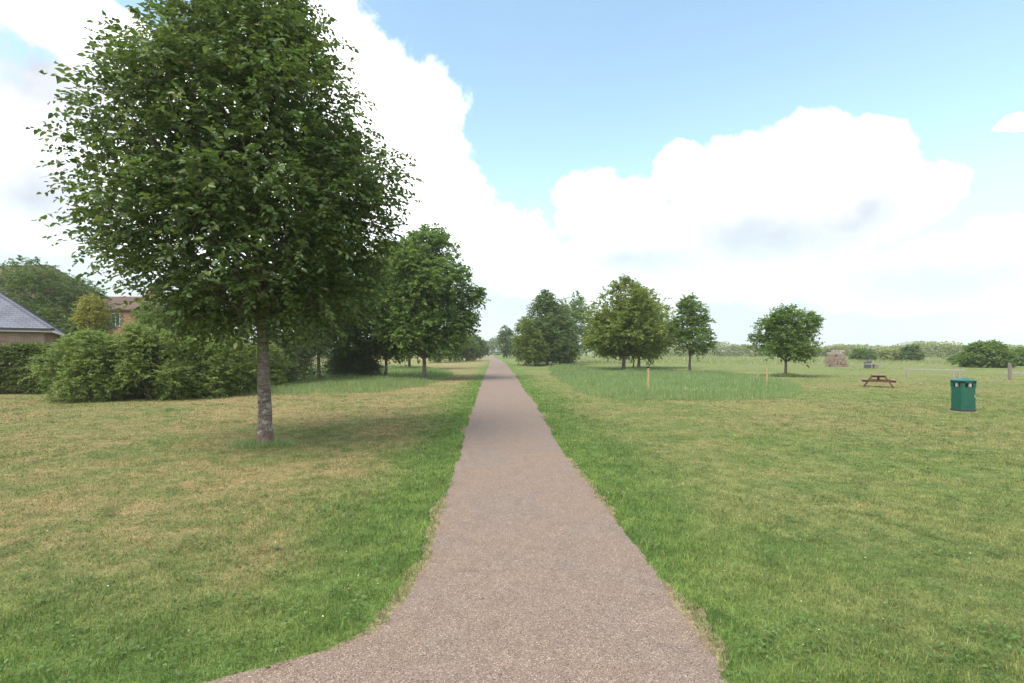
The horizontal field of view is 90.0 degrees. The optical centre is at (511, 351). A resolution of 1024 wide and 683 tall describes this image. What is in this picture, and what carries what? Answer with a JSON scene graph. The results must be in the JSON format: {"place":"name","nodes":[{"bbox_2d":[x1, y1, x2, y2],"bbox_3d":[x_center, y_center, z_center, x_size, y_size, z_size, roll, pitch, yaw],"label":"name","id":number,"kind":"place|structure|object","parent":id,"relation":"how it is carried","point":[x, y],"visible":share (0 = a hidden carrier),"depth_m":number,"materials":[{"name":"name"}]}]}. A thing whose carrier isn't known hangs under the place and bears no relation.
{"place":"outdoors","nodes":[
{"label":"outdoors","id":0,"kind":"place"},
{"bbox_2d":[0,265,111,323],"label":"broadleaf tree","id":1,"kind":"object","parent":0,"point":[107,300],"depth_m":51.28,"materials":[{"name":"green plant"}]},
{"bbox_2d":[101,289,191,338],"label":"brick house","id":2,"kind":"structure","parent":0,"point":[127,309],"depth_m":52.00,"materials":[{"name":"brown brick"}]},
{"bbox_2d":[112,313,120,326],"bbox_3d":[-40.231,-3.250,51.969,0.950,1.340,0.057,0,0,0],"label":"window","id":3,"kind":"structure","parent":2,"relation":"in","point":[112,313],"depth_m":51.97,"materials":[{"name":"white plastic"}]},
{"bbox_2d":[221,436,304,448],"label":"grass patch","id":4,"kind":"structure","parent":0,"point":[252,443],"depth_m":10.31,"materials":[{"name":"green plant"}]},
{"bbox_2d":[217,364,451,395],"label":"meadow grass","id":5,"kind":"structure","parent":0,"point":[358,380],"depth_m":29.85,"materials":[{"name":"green plant"}]},
{"bbox_2d":[314,356,460,361],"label":"rough grass","id":6,"kind":"structure","parent":0,"point":[413,360],"depth_m":102.00,"materials":[{"name":"green plant"}]},
{"bbox_2d":[200,356,728,682],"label":"path","id":7,"kind":"structure","parent":0,"point":[537,507],"depth_m":3.96,"materials":[{"name":"beige gravel"}]},
{"bbox_2d":[232,442,696,674],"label":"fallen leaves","id":8,"kind":"object","parent":7,"relation":"on","point":[523,605],"visible":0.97,"depth_m":3.92,"materials":[{"name":"brown plant"}]},
{"bbox_2d":[0,352,1023,682],"bbox_3d":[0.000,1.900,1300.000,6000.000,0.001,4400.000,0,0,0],"label":"ground","id":9,"kind":"structure","parent":0,"point":[476,370],"depth_m":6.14,"materials":[{"name":"green plant"}]},
{"bbox_2d":[0,292,65,389],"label":"brick garage","id":10,"kind":"structure","parent":9,"relation":"on","point":[19,323],"depth_m":25.91,"materials":[{"name":"tile"}]},
{"bbox_2d":[0,341,66,393],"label":"clipped hedge","id":11,"kind":"object","parent":9,"relation":"on","point":[13,353],"visible":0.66,"depth_m":23.08,"materials":[{"name":"green plant"}]},
{"bbox_2d":[0,255,127,345],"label":"broadleaf tree","id":12,"kind":"object","parent":9,"relation":"on","point":[48,306],"visible":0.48,"depth_m":40.62,"materials":[{"name":"green plant"}]},
{"bbox_2d":[17,326,158,402],"bbox_3d":[-16.429,0.455,20.795,4.461,2.938,4.784,0,0,0],"label":"leafy shrub","id":13,"kind":"object","parent":9,"relation":"on","point":[88,342],"visible":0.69,"depth_m":19.65,"materials":[{"name":"green plant"}]},
{"bbox_2d":[68,292,113,331],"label":"broadleaf tree","id":14,"kind":"object","parent":9,"relation":"on","point":[97,313],"visible":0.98,"depth_m":36.42,"materials":[{"name":"green plant"}]},
{"bbox_2d":[77,316,212,402],"bbox_3d":[-14.432,0.248,21.075,4.550,3.343,4.412,0,0,0],"label":"leafy shrub","id":15,"kind":"object","parent":9,"relation":"on","point":[153,348],"visible":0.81,"depth_m":19.99,"materials":[{"name":"green plant"}]},
{"bbox_2d":[125,291,181,356],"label":"broadleaf tree","id":16,"kind":"object","parent":9,"relation":"on","point":[141,316],"visible":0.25,"depth_m":39.64,"materials":[{"name":"green plant"}]},
{"bbox_2d":[152,334,256,398],"bbox_3d":[-13.052,0.506,22.741,4.312,2.836,4.689,0,0,0],"label":"leafy shrub","id":17,"kind":"object","parent":9,"relation":"on","point":[240,371],"visible":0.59,"depth_m":21.76,"materials":[{"name":"green plant"}]},
{"bbox_2d":[169,273,254,342],"bbox_3d":[-22.364,-2.485,38.625,6.701,8.769,7.422,0,0,0],"label":"broadleaf tree","id":18,"kind":"object","parent":9,"relation":"on","point":[202,323],"visible":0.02,"depth_m":37.79,"materials":[{"name":"green plant"}]},
{"bbox_2d":[23,0,423,445],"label":"broadleaf tree","id":19,"kind":"object","parent":9,"relation":"on","point":[204,173],"visible":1,"depth_m":8.94,"materials":[{"name":"green plant"}]},
{"bbox_2d":[236,338,296,387],"bbox_3d":[-13.737,0.535,27.606,3.623,2.775,3.884,0,0,0],"label":"leafy shrub","id":20,"kind":"object","parent":9,"relation":"on","point":[275,375],"visible":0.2,"depth_m":27.49,"materials":[{"name":"green plant"}]},
{"bbox_2d":[268,328,336,384],"bbox_3d":[-13.240,0.235,30.957,5.205,3.365,4.894,0,0,0],"label":"evergreen shrub","id":21,"kind":"object","parent":9,"relation":"on","point":[304,358],"visible":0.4,"depth_m":30.24,"materials":[{"name":"green plant"}]},
{"bbox_2d":[268,241,379,375],"bbox_3d":[-13.200,-3.325,34.365,8.215,10.451,8.565,0,0,0],"label":"broadleaf tree","id":22,"kind":"object","parent":9,"relation":"on","point":[348,327],"visible":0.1,"depth_m":33.97,"materials":[{"name":"green plant"}]},
{"bbox_2d":[316,346,384,376],"bbox_3d":[-11.991,0.566,38.683,5.230,2.713,5.942,0,0,-20],"label":"evergreen shrub","id":23,"kind":"object","parent":9,"relation":"on","point":[352,362],"visible":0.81,"depth_m":37.07,"materials":[{"name":"green plant"}]},
{"bbox_2d":[314,345,389,359],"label":"hedge","id":24,"kind":"object","parent":9,"relation":"on","point":[332,356],"visible":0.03,"depth_m":128.28,"materials":[{"name":"green plant"}]},
{"bbox_2d":[338,235,434,376],"bbox_3d":[-9.594,-3.388,38.166,7.189,10.575,7.379,0,0,43],"label":"broadleaf tree","id":25,"kind":"object","parent":9,"relation":"on","point":[367,344],"visible":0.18,"depth_m":36.74,"materials":[{"name":"green plant"}]},
{"bbox_2d":[387,273,444,366],"bbox_3d":[-11.407,-4.839,55.349,8.385,13.478,8.615,0,0,27],"label":"broadleaf tree","id":26,"kind":"object","parent":9,"relation":"on","point":[409,362],"depth_m":54.18,"materials":[{"name":"green plant"}]},
{"bbox_2d":[358,222,490,378],"bbox_3d":[-5.874,-3.562,35.498,8.867,10.923,8.333,0,0,0],"label":"broadleaf tree","id":27,"kind":"object","parent":9,"relation":"on","point":[427,267],"visible":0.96,"depth_m":33.83,"materials":[{"name":"green plant"}]},
{"bbox_2d":[427,344,457,362],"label":"broadleaf tree","id":28,"kind":"object","parent":9,"relation":"on","point":[435,357],"visible":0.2,"depth_m":91.88,"materials":[{"name":"green plant"}]},
{"bbox_2d":[447,333,472,360],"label":"broadleaf tree","id":29,"kind":"object","parent":9,"relation":"on","point":[461,355],"visible":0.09,"depth_m":102.10,"materials":[{"name":"green plant"}]},
{"bbox_2d":[458,334,480,360],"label":"broadleaf tree","id":30,"kind":"object","parent":9,"relation":"on","point":[473,350],"visible":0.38,"depth_m":105.01,"materials":[{"name":"green plant"}]},
{"bbox_2d":[471,333,487,360],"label":"broadleaf tree","id":31,"kind":"object","parent":9,"relation":"on","point":[480,344],"visible":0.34,"depth_m":112.53,"materials":[{"name":"green plant"}]},
{"bbox_2d":[478,339,489,356],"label":"broadleaf tree","id":32,"kind":"object","parent":9,"relation":"on","point":[486,345],"visible":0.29,"depth_m":182.99,"materials":[{"name":"green plant"}]},
{"bbox_2d":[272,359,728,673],"bbox_3d":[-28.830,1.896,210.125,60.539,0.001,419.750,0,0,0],"label":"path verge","id":33,"kind":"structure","parent":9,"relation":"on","point":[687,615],"depth_m":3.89,"materials":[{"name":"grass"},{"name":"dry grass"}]},
{"bbox_2d":[494,324,514,357],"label":"broadleaf tree","id":34,"kind":"object","parent":9,"relation":"on","point":[506,333],"visible":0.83,"depth_m":153.44,"materials":[{"name":"green plant"}]},
{"bbox_2d":[414,335,598,354],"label":"treeline","id":35,"kind":"object","parent":9,"relation":"on","point":[491,344],"visible":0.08,"depth_m":305.33,"materials":[{"name":"green plant"}]},
{"bbox_2d":[510,316,551,365],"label":"broadleaf tree","id":36,"kind":"object","parent":9,"relation":"on","point":[534,353],"visible":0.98,"depth_m":67.90,"materials":[{"name":"green plant"}]},
{"bbox_2d":[508,289,582,364],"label":"broadleaf tree","id":37,"kind":"object","parent":9,"relation":"on","point":[556,327],"visible":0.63,"depth_m":72.88,"materials":[{"name":"green plant"}]},
{"bbox_2d":[554,290,594,361],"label":"broadleaf tree","id":38,"kind":"object","parent":9,"relation":"on","point":[574,310],"visible":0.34,"depth_m":85.67,"materials":[{"name":"green plant"}]},
{"bbox_2d":[576,273,675,369],"bbox_3d":[10.743,-2.766,49.036,9.186,9.333,9.108,0,0,0],"label":"broadleaf tree","id":39,"kind":"object","parent":9,"relation":"on","point":[609,334],"visible":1,"depth_m":47.08,"materials":[{"name":"green plant"}]},
{"bbox_2d":[609,287,680,367],"bbox_3d":[15.790,-2.849,59.978,10.563,9.499,11.003,0,0,0],"label":"broadleaf tree","id":40,"kind":"object","parent":9,"relation":"on","point":[654,298],"visible":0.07,"depth_m":58.62,"materials":[{"name":"green plant"}]},
{"bbox_2d":[647,361,648,387],"bbox_3d":[6.474,1.160,24.320,0.090,1.480,0.090,0,0,0],"label":"wooden stake","id":41,"kind":"object","parent":9,"relation":"on","point":[648,375],"visible":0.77,"depth_m":24.31,"materials":[{"name":"brown wood"}]},
{"bbox_2d":[659,292,720,369],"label":"broadleaf tree","id":42,"kind":"object","parent":9,"relation":"on","point":[692,319],"visible":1,"depth_m":47.91,"materials":[{"name":"green plant"}]},
{"bbox_2d":[522,355,983,370],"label":"rough grass","id":43,"kind":"structure","parent":9,"relation":"on","point":[716,360],"depth_m":95.45,"materials":[{"name":"green plant"}]},
{"bbox_2d":[766,366,767,383],"bbox_3d":[14.114,1.350,28.361,0.072,1.100,0.072,0,0,0],"label":"wooden stake","id":44,"kind":"object","parent":9,"relation":"on","point":[766,374],"visible":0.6,"depth_m":28.33,"materials":[{"name":"brown wood"}]},
{"bbox_2d":[742,303,826,373],"bbox_3d":[21.307,-0.924,39.792,5.902,5.648,5.529,0,0,-42],"label":"broadleaf tree","id":45,"kind":"object","parent":9,"relation":"on","point":[796,344],"visible":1,"depth_m":38.73,"materials":[{"name":"green plant"}]},
{"bbox_2d":[609,340,1023,357],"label":"treeline","id":46,"kind":"object","parent":9,"relation":"on","point":[948,349],"visible":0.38,"depth_m":184.43,"materials":[{"name":"green plant"}]},
{"bbox_2d":[824,350,847,366],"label":"timber stack","id":47,"kind":"object","parent":9,"relation":"on","point":[834,358],"visible":1,"depth_m":65.61,"materials":[{"name":"brown wood"}]},
{"bbox_2d":[848,348,877,360],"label":"round shrub","id":48,"kind":"object","parent":9,"relation":"on","point":[863,353],"visible":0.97,"depth_m":108.81,"materials":[{"name":"green plant"}]},
{"bbox_2d":[865,364,886,368],"bbox_3d":[41.580,1.615,58.602,2.450,0.570,0.420,0,0,0],"label":"barrier rail","id":49,"kind":"object","parent":9,"relation":"on","point":[875,366],"visible":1,"depth_m":58.43,"materials":[{"name":"grey wood"}]},
{"bbox_2d":[861,374,895,387],"bbox_3d":[19.838,1.565,27.724,1.478,0.694,1.435,0,0,33],"label":"picnic table","id":50,"kind":"object","parent":9,"relation":"on","point":[878,376],"visible":0.98,"depth_m":27.41,"materials":[{"name":"brown wood"}]},
{"bbox_2d":[878,347,900,360],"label":"round shrub","id":51,"kind":"object","parent":9,"relation":"on","point":[891,354],"visible":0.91,"depth_m":104.14,"materials":[{"name":"green plant"}]},
{"bbox_2d":[897,344,925,361],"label":"round shrub","id":52,"kind":"object","parent":9,"relation":"on","point":[910,352],"visible":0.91,"depth_m":100.17,"materials":[{"name":"green plant"}]},
{"bbox_2d":[904,369,964,378],"bbox_3d":[30.335,1.567,36.839,3.395,0.665,0.312,0,0,44],"label":"barrier rail","id":53,"kind":"object","parent":9,"relation":"on","point":[953,373],"visible":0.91,"depth_m":36.32,"materials":[{"name":"grey wood"}]},
{"bbox_2d":[942,352,960,361],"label":"round shrub","id":54,"kind":"object","parent":9,"relation":"on","point":[949,359],"visible":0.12,"depth_m":90.53,"materials":[{"name":"green plant"}]},
{"bbox_2d":[950,339,1019,367],"bbox_3d":[58.496,0.149,62.997,6.490,3.549,6.772,0,0,0],"label":"round shrub","id":55,"kind":"object","parent":9,"relation":"on","point":[989,354],"visible":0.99,"depth_m":61.73,"materials":[{"name":"green plant"}]},
{"bbox_2d":[1002,363,1023,379],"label":"timber fence","id":56,"kind":"object","parent":9,"relation":"on","point":[1009,372],"visible":0.92,"depth_m":34.69,"materials":[{"name":"grey wood"}]},
{"bbox_2d":[1010,346,1023,365],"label":"round shrub","id":57,"kind":"object","parent":9,"relation":"on","point":[1019,351],"visible":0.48,"depth_m":69.10,"materials":[{"name":"green plant"}]},
{"bbox_3d":[14.411,1.894,16.355,0.585,0.012,0.565,0,0,0],"label":"paving slab","id":58,"kind":"object","parent":9,"relation":"on","visible":0},
{"bbox_2d":[950,378,977,411],"bbox_3d":[14.424,1.360,16.369,0.497,1.080,0.497,0,0,0],"label":"litter bin","id":59,"kind":"object","parent":58,"relation":"on","point":[963,394],"visible":1,"depth_m":16.16,"materials":[{"name":"green plastic"}]},
{"bbox_2d":[952,388,968,406],"bbox_3d":[14.412,1.438,16.356,0.434,0.589,0.434,0,0,0],"label":"door panel","id":60,"kind":"structure","parent":59,"relation":"in","point":[965,390],"depth_m":16.14,"materials":[{"name":"green plastic"}]},
{"bbox_2d":[0,0,1023,351],"label":"sky","id":61,"kind":"structure","parent":0,"point":[857,164],"materials":[{"name":"blue"}]},
{"bbox_2d":[546,363,801,400],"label":"meadow grass","id":62,"kind":"structure","parent":0,"point":[663,383],"depth_m":27.59,"materials":[{"name":"green plant"}]},
{"bbox_2d":[768,372,805,376],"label":"grass patch","id":63,"kind":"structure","parent":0,"point":[789,374],"depth_m":39.40,"materials":[{"name":"green plant"}]}
]}

